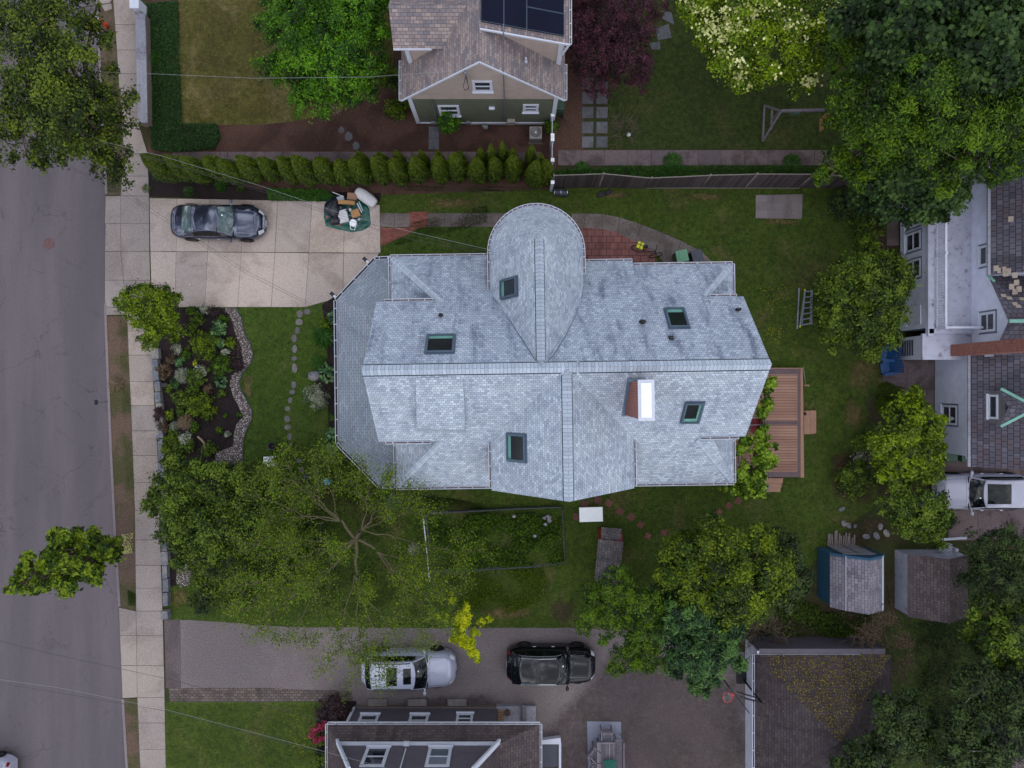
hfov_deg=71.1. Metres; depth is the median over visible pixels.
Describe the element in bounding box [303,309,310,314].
stepping stone
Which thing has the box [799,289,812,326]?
ladder
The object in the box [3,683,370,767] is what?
overhead cable
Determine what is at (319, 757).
shrub
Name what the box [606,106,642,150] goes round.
bare shrub
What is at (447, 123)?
shrub
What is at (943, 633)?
shade undergrowth
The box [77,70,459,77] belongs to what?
overhead cable
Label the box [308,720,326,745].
rhododendron
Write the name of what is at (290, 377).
lawn grass
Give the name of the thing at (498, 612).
worn turf
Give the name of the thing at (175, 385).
garden plant
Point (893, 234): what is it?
neighbour patio
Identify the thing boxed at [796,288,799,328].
white pole
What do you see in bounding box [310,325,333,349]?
ornamental grass
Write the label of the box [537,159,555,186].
arborvitae
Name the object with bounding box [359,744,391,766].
window
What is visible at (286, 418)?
stepping stone
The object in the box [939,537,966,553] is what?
garden gate
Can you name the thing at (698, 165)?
garden path joints
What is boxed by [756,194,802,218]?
plywood sheet
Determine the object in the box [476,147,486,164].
arborvitae
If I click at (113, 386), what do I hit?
ornamental grass
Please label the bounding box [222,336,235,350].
garden plant
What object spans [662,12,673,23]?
paving slab
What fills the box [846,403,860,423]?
worn turf
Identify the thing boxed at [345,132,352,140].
bluestone
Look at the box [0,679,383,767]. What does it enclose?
overhead cable
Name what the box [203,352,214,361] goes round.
garden plant
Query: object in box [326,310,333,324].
hosta
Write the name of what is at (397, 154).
arborvitae
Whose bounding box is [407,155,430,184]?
arborvitae
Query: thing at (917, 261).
window
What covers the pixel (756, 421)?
patio chair
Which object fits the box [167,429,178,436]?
garden plant
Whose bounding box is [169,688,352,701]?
cobble strip
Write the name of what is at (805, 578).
evergreen tree
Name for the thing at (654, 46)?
paving slab
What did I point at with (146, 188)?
ornamental grass
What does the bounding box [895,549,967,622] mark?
garden shed
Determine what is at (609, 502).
red paver
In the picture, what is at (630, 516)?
red paver
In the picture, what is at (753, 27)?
dogwood tree
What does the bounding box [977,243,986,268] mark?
window
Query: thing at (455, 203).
worn turf
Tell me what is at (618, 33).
purple maple
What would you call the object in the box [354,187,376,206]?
white sack
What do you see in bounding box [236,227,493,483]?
lawn
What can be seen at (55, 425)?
road
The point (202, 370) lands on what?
garden plant
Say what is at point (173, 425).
ornamental grass
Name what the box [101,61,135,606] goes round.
verge weeds
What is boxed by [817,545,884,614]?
garden shed
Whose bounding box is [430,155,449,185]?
arborvitae
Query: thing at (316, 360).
ornamental grass
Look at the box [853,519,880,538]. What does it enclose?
worn turf
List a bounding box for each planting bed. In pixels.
[159,308,242,585]
[316,297,349,461]
[316,701,355,767]
[835,456,870,499]
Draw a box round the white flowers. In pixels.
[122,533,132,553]
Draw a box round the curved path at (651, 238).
[572,214,711,261]
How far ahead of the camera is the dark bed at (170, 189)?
37.90 m
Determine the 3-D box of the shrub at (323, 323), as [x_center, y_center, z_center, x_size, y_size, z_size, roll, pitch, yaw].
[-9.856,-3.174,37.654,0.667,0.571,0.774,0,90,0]
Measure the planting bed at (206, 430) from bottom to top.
0.030 m
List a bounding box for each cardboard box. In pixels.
[338,200,354,204]
[347,192,357,200]
[350,208,360,218]
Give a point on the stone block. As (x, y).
(165, 613)
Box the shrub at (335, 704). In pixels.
[314,691,352,729]
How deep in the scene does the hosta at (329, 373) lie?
37.66 m
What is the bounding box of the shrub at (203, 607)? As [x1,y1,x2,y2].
[186,589,215,617]
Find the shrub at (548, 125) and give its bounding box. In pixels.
[542,116,559,134]
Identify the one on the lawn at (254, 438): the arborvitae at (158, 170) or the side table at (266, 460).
the side table at (266, 460)
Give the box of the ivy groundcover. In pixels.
[145,1,220,152]
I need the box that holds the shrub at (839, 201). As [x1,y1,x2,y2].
[825,187,857,221]
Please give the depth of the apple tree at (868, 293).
34.23 m
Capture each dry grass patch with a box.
[243,376,252,396]
[767,219,794,224]
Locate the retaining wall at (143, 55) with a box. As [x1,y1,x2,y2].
[135,13,152,126]
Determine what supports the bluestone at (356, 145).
on the mulch bed at (396, 131)
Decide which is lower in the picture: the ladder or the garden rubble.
the garden rubble
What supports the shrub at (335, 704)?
on the planting bed at (352, 704)
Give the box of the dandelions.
[760,284,791,343]
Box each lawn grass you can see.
[244,294,349,473]
[442,567,547,614]
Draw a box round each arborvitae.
[140,153,181,183]
[162,154,192,183]
[178,155,213,184]
[201,155,227,182]
[216,158,247,185]
[235,154,265,184]
[256,156,282,182]
[275,156,303,185]
[290,154,321,187]
[313,156,338,185]
[333,158,356,186]
[347,156,373,186]
[355,150,369,164]
[370,155,391,185]
[376,151,388,159]
[386,157,409,187]
[393,150,406,167]
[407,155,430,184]
[418,149,430,168]
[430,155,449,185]
[435,150,445,159]
[446,152,466,183]
[456,150,467,167]
[465,156,487,183]
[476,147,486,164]
[486,143,497,163]
[486,156,505,183]
[497,140,508,164]
[503,155,523,183]
[506,147,517,165]
[523,160,543,188]
[524,144,536,167]
[536,152,544,161]
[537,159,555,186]
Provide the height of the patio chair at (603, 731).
0.935 m
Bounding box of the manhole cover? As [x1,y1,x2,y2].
[43,238,54,248]
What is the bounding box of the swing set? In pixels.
[762,105,824,141]
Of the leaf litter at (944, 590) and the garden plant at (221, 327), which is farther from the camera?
the garden plant at (221, 327)
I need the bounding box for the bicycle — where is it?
[631,241,662,257]
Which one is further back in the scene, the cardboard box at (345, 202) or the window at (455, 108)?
the cardboard box at (345, 202)
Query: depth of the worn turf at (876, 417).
37.90 m
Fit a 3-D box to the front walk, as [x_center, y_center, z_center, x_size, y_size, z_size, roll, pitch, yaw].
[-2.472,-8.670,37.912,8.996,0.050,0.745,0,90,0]
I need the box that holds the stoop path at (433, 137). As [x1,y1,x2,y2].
[429,126,438,148]
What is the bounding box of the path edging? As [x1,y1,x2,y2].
[230,307,253,465]
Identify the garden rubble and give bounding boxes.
[542,515,551,525]
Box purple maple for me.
[565,0,673,100]
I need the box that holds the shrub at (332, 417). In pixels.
[329,413,334,420]
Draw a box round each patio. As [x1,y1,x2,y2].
[579,228,656,262]
[883,343,934,452]
[887,221,898,244]
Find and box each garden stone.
[862,534,869,538]
[873,532,879,538]
[883,529,889,536]
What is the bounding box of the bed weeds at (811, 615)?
[778,598,873,637]
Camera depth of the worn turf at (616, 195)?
37.90 m
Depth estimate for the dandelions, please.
37.85 m
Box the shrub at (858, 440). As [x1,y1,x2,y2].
[851,430,868,451]
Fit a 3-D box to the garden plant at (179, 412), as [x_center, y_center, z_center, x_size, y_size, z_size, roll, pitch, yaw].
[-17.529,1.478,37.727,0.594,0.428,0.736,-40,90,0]
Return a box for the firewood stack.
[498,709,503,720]
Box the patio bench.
[614,734,624,767]
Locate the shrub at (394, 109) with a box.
[381,95,409,122]
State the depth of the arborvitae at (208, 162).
35.81 m
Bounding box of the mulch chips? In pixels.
[222,90,580,147]
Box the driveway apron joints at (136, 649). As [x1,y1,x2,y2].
[119,607,136,697]
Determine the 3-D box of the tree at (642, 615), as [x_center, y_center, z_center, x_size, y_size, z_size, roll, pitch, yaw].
[5.294,11.231,35.103,4.846,5.794,5.926,0,90,0]
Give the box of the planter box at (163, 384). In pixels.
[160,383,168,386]
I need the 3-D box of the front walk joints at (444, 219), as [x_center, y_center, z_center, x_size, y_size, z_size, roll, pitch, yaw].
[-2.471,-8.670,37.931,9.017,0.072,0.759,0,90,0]
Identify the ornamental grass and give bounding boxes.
[108,375,123,390]
[142,183,151,191]
[149,51,160,66]
[168,421,179,430]
[175,368,189,384]
[176,414,193,430]
[183,186,194,196]
[214,181,227,191]
[309,354,324,370]
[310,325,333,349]
[382,492,403,512]
[408,543,419,555]
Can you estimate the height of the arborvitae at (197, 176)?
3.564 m
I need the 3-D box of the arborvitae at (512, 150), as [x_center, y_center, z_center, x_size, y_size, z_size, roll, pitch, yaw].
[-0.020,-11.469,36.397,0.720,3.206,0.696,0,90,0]
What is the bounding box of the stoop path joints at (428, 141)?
[428,126,438,149]
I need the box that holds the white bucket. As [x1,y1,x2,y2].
[349,219,357,229]
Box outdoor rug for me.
[587,721,621,767]
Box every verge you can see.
[98,0,123,194]
[107,316,135,610]
[124,699,139,767]
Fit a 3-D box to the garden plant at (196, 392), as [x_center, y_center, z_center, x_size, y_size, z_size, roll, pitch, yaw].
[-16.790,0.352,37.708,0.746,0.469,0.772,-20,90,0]
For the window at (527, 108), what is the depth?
35.74 m
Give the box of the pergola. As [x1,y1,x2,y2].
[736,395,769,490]
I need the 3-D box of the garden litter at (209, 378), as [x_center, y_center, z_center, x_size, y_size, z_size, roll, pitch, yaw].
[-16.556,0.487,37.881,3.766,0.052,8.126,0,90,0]
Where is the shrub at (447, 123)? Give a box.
[436,110,462,134]
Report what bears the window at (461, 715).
in the house at (421, 733)
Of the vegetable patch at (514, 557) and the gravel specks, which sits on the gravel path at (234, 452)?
the gravel specks
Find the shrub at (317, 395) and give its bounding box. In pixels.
[300,383,329,410]
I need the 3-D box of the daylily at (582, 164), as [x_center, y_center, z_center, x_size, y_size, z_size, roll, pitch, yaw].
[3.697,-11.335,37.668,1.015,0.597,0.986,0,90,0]
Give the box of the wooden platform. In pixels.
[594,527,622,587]
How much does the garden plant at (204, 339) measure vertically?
0.801 m
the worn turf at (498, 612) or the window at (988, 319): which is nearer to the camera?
the window at (988, 319)
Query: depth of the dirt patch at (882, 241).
37.90 m
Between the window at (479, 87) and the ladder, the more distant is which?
the ladder
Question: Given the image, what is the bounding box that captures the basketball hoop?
[723,664,766,713]
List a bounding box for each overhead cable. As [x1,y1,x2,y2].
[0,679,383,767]
[1,641,366,732]
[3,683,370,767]
[19,105,489,251]
[76,171,365,338]
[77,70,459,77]
[81,131,492,250]
[85,173,364,335]
[92,140,492,254]
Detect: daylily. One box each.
[574,161,589,173]
[662,152,682,170]
[781,152,801,171]
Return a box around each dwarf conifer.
[874,394,892,410]
[876,381,903,399]
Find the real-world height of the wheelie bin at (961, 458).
1.022 m
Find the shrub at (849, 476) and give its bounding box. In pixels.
[834,456,878,503]
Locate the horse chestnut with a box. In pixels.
[653,588,749,699]
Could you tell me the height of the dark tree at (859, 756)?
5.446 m
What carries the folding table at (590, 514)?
on the lawn at (751, 230)
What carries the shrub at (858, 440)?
on the planting bed at (844, 464)
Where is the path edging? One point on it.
(240, 386)
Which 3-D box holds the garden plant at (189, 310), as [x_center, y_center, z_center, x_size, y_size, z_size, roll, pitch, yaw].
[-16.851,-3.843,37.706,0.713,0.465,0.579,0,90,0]
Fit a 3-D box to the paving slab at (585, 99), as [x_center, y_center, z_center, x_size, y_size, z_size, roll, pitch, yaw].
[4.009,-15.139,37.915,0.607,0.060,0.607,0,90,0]
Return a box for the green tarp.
[324,196,370,231]
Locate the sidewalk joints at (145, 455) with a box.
[115,12,165,754]
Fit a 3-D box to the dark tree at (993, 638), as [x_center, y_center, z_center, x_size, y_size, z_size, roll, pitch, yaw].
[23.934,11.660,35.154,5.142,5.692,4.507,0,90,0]
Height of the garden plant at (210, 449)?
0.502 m
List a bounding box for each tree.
[0,0,141,191]
[2,525,126,600]
[111,278,188,351]
[138,442,326,612]
[207,437,497,711]
[249,0,393,123]
[434,591,493,664]
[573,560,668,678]
[652,509,797,637]
[674,0,857,101]
[770,525,816,615]
[810,21,1023,202]
[810,234,924,363]
[820,0,1023,114]
[825,730,897,767]
[839,143,973,230]
[864,383,951,490]
[866,686,940,763]
[874,477,960,551]
[931,655,1023,767]
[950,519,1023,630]
[957,583,1023,675]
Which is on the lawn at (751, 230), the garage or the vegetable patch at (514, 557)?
the vegetable patch at (514, 557)
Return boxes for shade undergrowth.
[176,459,424,614]
[914,615,1023,767]
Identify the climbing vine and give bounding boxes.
[718,375,779,500]
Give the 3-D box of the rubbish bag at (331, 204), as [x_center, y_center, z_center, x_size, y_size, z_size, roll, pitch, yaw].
[-9.413,-9.238,37.501,0.840,0.678,1.100,0,90,0]
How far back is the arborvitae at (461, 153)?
35.84 m
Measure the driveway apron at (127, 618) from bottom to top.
0.050 m
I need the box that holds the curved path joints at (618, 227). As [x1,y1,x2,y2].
[571,213,705,261]
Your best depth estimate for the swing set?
36.53 m
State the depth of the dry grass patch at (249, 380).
37.90 m
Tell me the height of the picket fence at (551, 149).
1.565 m
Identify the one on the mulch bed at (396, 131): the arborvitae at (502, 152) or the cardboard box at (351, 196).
the arborvitae at (502, 152)
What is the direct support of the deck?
on the lawn at (751, 230)
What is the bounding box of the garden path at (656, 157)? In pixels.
[558,150,859,165]
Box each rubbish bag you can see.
[324,197,339,216]
[328,216,339,224]
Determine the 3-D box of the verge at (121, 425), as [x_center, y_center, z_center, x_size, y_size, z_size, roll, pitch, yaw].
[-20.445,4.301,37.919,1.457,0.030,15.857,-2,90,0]
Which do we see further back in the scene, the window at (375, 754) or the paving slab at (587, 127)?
the paving slab at (587, 127)
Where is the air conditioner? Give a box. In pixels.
[529,126,541,143]
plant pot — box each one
[267,442,275,449]
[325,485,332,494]
[504,709,510,715]
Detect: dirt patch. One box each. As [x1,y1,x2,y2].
[715,606,858,637]
[871,212,894,254]
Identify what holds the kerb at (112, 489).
on the road
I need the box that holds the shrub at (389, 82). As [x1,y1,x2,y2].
[375,62,398,92]
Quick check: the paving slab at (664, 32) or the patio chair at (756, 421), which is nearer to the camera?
the patio chair at (756, 421)
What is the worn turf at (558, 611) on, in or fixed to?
on the lawn at (751, 230)
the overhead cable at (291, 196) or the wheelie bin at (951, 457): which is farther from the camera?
the wheelie bin at (951, 457)
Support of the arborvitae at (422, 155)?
on the mulch bed at (396, 131)
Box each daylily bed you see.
[266,187,332,202]
[554,163,834,180]
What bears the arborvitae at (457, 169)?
on the mulch bed at (396, 131)
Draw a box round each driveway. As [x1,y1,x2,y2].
[150,198,379,306]
[164,619,180,687]
[169,619,744,767]
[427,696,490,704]
[942,460,1023,539]
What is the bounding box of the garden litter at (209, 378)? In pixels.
[164,328,233,454]
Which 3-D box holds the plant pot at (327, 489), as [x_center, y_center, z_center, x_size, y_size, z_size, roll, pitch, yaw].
[-9.563,5.568,37.770,0.517,0.260,0.517,0,90,0]
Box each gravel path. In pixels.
[176,561,192,586]
[215,307,252,464]
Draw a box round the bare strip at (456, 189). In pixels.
[410,186,518,191]
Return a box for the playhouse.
[819,113,851,131]
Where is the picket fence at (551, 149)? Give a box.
[550,113,553,191]
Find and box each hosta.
[214,376,227,388]
[318,361,333,383]
[324,441,337,454]
[325,427,334,442]
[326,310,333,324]
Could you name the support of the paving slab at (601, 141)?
on the terrain at (889, 544)
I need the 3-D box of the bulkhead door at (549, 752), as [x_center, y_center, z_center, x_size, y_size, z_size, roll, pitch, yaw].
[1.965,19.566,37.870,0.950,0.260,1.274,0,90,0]
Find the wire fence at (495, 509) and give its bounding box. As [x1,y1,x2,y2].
[425,506,565,575]
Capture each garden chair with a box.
[877,359,903,375]
[880,346,901,360]
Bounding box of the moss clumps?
[392,194,862,614]
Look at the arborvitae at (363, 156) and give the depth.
36.14 m
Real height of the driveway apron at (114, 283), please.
0.050 m
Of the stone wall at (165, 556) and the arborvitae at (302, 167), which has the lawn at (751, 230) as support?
the stone wall at (165, 556)
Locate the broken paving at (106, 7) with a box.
[99,0,111,10]
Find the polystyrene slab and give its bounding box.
[338,209,348,223]
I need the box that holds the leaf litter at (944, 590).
[913,560,964,620]
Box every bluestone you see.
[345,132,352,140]
[352,142,359,149]
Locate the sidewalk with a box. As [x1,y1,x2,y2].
[113,0,165,767]
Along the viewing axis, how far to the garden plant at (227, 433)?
37.61 m
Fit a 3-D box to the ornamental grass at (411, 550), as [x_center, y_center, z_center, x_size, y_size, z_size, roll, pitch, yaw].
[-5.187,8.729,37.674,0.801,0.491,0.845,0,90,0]
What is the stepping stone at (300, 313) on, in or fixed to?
on the terrain at (889, 544)
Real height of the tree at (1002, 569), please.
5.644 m
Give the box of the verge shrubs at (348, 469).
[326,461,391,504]
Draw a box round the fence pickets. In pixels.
[827,530,854,545]
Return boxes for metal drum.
[553,188,567,196]
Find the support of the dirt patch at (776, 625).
on the terrain at (889, 544)
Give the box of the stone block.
[160,609,171,618]
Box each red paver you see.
[572,513,578,520]
[581,500,588,506]
[594,496,601,503]
[604,498,612,506]
[616,507,624,515]
[626,512,634,521]
[636,520,644,528]
[644,532,651,539]
[661,530,666,535]
[716,508,723,514]
[724,502,732,509]
[734,497,741,504]
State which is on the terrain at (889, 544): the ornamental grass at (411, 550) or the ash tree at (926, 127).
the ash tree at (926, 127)
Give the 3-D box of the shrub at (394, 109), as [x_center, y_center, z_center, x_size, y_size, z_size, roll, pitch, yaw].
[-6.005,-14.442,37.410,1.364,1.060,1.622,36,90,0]
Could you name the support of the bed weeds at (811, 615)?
on the dirt patch at (776, 625)
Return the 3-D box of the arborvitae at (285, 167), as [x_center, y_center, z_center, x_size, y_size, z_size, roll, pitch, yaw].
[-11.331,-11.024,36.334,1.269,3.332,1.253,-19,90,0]
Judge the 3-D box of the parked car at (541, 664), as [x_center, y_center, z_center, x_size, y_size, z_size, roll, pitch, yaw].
[2.033,14.580,37.076,4.645,1.648,2.367,0,90,0]
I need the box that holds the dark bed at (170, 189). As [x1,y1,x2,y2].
[148,170,380,201]
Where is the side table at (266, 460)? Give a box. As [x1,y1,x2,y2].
[263,456,274,466]
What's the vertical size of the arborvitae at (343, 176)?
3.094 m
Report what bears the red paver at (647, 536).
on the terrain at (889, 544)
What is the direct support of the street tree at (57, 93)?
on the ground
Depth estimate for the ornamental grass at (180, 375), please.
37.66 m
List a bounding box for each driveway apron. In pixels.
[105,196,125,314]
[119,608,136,697]
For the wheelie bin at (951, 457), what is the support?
on the terrain at (889, 544)
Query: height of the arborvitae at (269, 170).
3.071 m
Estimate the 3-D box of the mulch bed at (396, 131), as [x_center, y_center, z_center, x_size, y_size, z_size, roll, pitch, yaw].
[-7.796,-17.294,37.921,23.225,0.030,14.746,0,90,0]
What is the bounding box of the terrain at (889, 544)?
[107,0,1023,725]
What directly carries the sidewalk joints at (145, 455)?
on the sidewalk
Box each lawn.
[149,188,891,643]
[165,702,325,767]
[178,0,393,124]
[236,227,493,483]
[607,0,906,149]
[887,610,1023,767]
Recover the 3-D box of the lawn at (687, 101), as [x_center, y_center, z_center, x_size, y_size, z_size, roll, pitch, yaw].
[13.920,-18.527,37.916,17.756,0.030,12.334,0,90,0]
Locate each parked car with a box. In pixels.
[0,751,17,767]
[170,198,266,242]
[361,645,456,695]
[506,641,594,690]
[932,470,1023,515]
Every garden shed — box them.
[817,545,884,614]
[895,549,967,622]
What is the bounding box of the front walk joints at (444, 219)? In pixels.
[394,213,479,226]
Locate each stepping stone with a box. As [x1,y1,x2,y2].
[284,416,289,421]
[291,334,296,341]
[292,345,296,352]
[292,363,296,372]
[295,319,302,324]
[295,327,299,333]
[297,310,302,316]
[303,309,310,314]
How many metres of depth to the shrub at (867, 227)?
36.99 m
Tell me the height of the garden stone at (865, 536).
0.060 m
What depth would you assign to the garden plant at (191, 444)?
37.55 m
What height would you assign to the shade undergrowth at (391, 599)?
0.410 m
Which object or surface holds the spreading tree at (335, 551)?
on the ground
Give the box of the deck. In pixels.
[736,368,815,491]
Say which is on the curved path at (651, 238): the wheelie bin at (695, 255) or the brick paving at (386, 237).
the wheelie bin at (695, 255)
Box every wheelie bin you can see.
[556,99,563,117]
[672,249,688,261]
[688,248,703,261]
[943,453,957,462]
[951,455,966,462]
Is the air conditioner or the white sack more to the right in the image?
the air conditioner
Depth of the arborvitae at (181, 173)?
35.75 m
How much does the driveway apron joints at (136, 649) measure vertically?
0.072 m
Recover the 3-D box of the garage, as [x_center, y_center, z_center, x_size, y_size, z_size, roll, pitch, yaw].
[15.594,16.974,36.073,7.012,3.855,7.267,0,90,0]
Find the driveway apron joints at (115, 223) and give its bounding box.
[105,196,124,290]
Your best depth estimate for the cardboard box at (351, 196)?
37.51 m
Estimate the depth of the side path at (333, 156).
37.89 m
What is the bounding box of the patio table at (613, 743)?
[597,738,615,767]
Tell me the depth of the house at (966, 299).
34.55 m
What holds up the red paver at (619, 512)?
on the terrain at (889, 544)
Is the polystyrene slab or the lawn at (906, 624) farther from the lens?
the lawn at (906, 624)
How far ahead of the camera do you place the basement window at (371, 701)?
37.76 m
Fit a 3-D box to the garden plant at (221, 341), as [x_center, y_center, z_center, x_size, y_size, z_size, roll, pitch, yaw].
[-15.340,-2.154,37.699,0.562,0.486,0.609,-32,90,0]
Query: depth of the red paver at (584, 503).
37.88 m
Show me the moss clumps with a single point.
(453, 505)
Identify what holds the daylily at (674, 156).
on the terrain at (889, 544)
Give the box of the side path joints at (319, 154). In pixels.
[190,152,540,158]
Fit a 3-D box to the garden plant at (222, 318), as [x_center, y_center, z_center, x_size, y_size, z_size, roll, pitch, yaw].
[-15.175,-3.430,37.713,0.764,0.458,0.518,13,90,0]
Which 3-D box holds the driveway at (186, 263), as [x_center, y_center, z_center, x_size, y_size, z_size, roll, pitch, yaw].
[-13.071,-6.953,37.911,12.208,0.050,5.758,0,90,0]
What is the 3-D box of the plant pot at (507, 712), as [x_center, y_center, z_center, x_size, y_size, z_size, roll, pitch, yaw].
[-0.236,17.173,37.460,0.320,0.240,0.320,0,90,0]
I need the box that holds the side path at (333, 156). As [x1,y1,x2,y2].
[172,152,539,161]
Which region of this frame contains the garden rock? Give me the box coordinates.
[308,371,320,380]
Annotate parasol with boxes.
[603,759,615,767]
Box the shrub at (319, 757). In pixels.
[312,750,324,767]
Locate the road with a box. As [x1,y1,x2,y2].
[0,0,124,767]
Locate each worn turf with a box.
[173,592,186,604]
[438,199,467,207]
[494,607,523,616]
[554,605,572,619]
[605,191,623,197]
[691,194,716,199]
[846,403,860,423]
[851,362,870,385]
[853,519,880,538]
[869,397,886,422]
[883,481,894,496]
[887,579,894,610]
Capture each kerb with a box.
[96,0,127,767]
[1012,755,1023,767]
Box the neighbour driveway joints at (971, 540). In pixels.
[948,468,1022,540]
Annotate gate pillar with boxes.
[129,0,147,15]
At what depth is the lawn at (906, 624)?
37.90 m
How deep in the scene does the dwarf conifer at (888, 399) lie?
37.57 m
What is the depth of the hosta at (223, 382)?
37.70 m
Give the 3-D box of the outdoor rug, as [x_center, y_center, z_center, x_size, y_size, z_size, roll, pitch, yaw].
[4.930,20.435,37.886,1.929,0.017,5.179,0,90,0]
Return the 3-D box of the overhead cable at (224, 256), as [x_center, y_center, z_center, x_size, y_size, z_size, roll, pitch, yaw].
[-14.766,-6.955,31.400,19.992,0.811,0.454,29,90,0]
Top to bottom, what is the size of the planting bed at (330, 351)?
0.030 m
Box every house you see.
[325,698,560,767]
[329,203,771,501]
[388,0,571,124]
[899,162,1023,469]
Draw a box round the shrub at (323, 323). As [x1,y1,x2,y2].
[318,316,329,328]
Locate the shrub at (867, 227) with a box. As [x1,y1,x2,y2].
[848,211,889,246]
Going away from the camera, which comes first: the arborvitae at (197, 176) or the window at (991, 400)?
the window at (991, 400)
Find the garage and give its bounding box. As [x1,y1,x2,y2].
[745,636,890,767]
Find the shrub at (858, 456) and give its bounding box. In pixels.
[850,448,872,467]
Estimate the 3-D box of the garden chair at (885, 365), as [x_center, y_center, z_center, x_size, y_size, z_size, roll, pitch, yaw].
[19.818,-0.875,37.428,0.973,0.979,0.810,-8,90,0]
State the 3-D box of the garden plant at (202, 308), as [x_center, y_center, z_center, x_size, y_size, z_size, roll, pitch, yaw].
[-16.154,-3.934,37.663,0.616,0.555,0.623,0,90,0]
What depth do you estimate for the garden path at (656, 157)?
37.89 m
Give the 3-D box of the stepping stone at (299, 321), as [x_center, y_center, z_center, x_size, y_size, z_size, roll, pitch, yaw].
[-11.269,-3.283,37.910,0.389,0.060,0.344,0,90,0]
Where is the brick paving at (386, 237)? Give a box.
[380,212,427,245]
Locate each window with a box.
[358,712,380,720]
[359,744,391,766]
[368,698,386,705]
[408,698,426,705]
[408,712,429,720]
[424,744,452,766]
[437,105,460,117]
[448,698,466,705]
[456,711,473,720]
[472,81,493,93]
[522,104,538,113]
[904,222,921,231]
[904,228,921,254]
[906,256,921,279]
[940,403,958,426]
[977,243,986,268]
[977,309,996,334]
[986,394,997,418]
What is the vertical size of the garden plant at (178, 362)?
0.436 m
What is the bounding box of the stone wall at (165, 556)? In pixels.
[151,348,170,605]
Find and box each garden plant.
[153,406,165,424]
[154,360,172,380]
[155,418,169,432]
[156,433,178,453]
[164,409,174,420]
[165,354,174,364]
[165,384,171,392]
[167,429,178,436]
[169,378,179,389]
[169,389,191,408]
[170,343,181,355]
[174,357,184,366]
[175,407,186,416]
[176,431,192,445]
[179,439,194,452]
[180,350,191,361]
[184,329,220,360]
[185,306,198,314]
[185,365,207,389]
[185,385,200,396]
[185,391,214,418]
[186,324,199,336]
[187,313,204,329]
[189,420,201,432]
[195,364,206,376]
[199,304,209,314]
[199,440,218,457]
[201,408,212,422]
[202,383,213,393]
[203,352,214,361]
[205,304,219,316]
[205,353,232,378]
[206,329,218,339]
[210,319,226,337]
[211,405,218,414]
[215,388,227,397]
[215,426,222,433]
[216,338,224,347]
[217,314,230,322]
[220,348,229,354]
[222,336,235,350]
[224,431,231,437]
[228,359,244,372]
[236,411,242,417]
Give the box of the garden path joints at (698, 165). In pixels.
[558,150,819,165]
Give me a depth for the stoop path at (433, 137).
37.89 m
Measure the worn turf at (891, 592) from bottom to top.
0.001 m
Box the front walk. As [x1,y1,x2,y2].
[380,213,504,226]
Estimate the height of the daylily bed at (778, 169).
0.648 m
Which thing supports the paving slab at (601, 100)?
on the terrain at (889, 544)
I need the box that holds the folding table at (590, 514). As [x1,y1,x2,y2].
[579,506,602,521]
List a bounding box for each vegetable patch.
[428,512,563,570]
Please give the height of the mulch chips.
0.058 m
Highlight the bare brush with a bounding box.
[741,611,797,657]
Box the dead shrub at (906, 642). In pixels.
[836,603,919,690]
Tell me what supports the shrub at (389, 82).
on the mulch bed at (396, 131)
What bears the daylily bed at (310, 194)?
on the dark bed at (170, 189)
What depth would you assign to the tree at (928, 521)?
34.87 m
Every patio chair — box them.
[585,741,600,761]
[590,756,600,767]
[600,725,612,740]
[749,425,760,432]
[751,418,763,425]
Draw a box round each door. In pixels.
[542,744,557,766]
[827,545,875,554]
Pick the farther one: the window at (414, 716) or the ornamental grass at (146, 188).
the ornamental grass at (146, 188)
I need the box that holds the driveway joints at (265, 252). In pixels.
[150,198,380,306]
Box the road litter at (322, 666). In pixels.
[8,194,735,762]
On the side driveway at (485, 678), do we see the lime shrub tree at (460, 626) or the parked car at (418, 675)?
the parked car at (418, 675)
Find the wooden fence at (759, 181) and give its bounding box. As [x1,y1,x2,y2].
[552,172,851,188]
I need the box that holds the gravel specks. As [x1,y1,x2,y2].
[225,307,250,366]
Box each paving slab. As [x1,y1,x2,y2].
[582,92,592,103]
[582,107,592,117]
[582,122,592,132]
[582,136,592,147]
[596,92,607,103]
[596,107,607,117]
[596,122,607,132]
[596,136,607,147]
[649,41,659,49]
[656,24,671,39]
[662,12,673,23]
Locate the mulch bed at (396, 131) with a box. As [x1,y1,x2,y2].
[146,0,583,194]

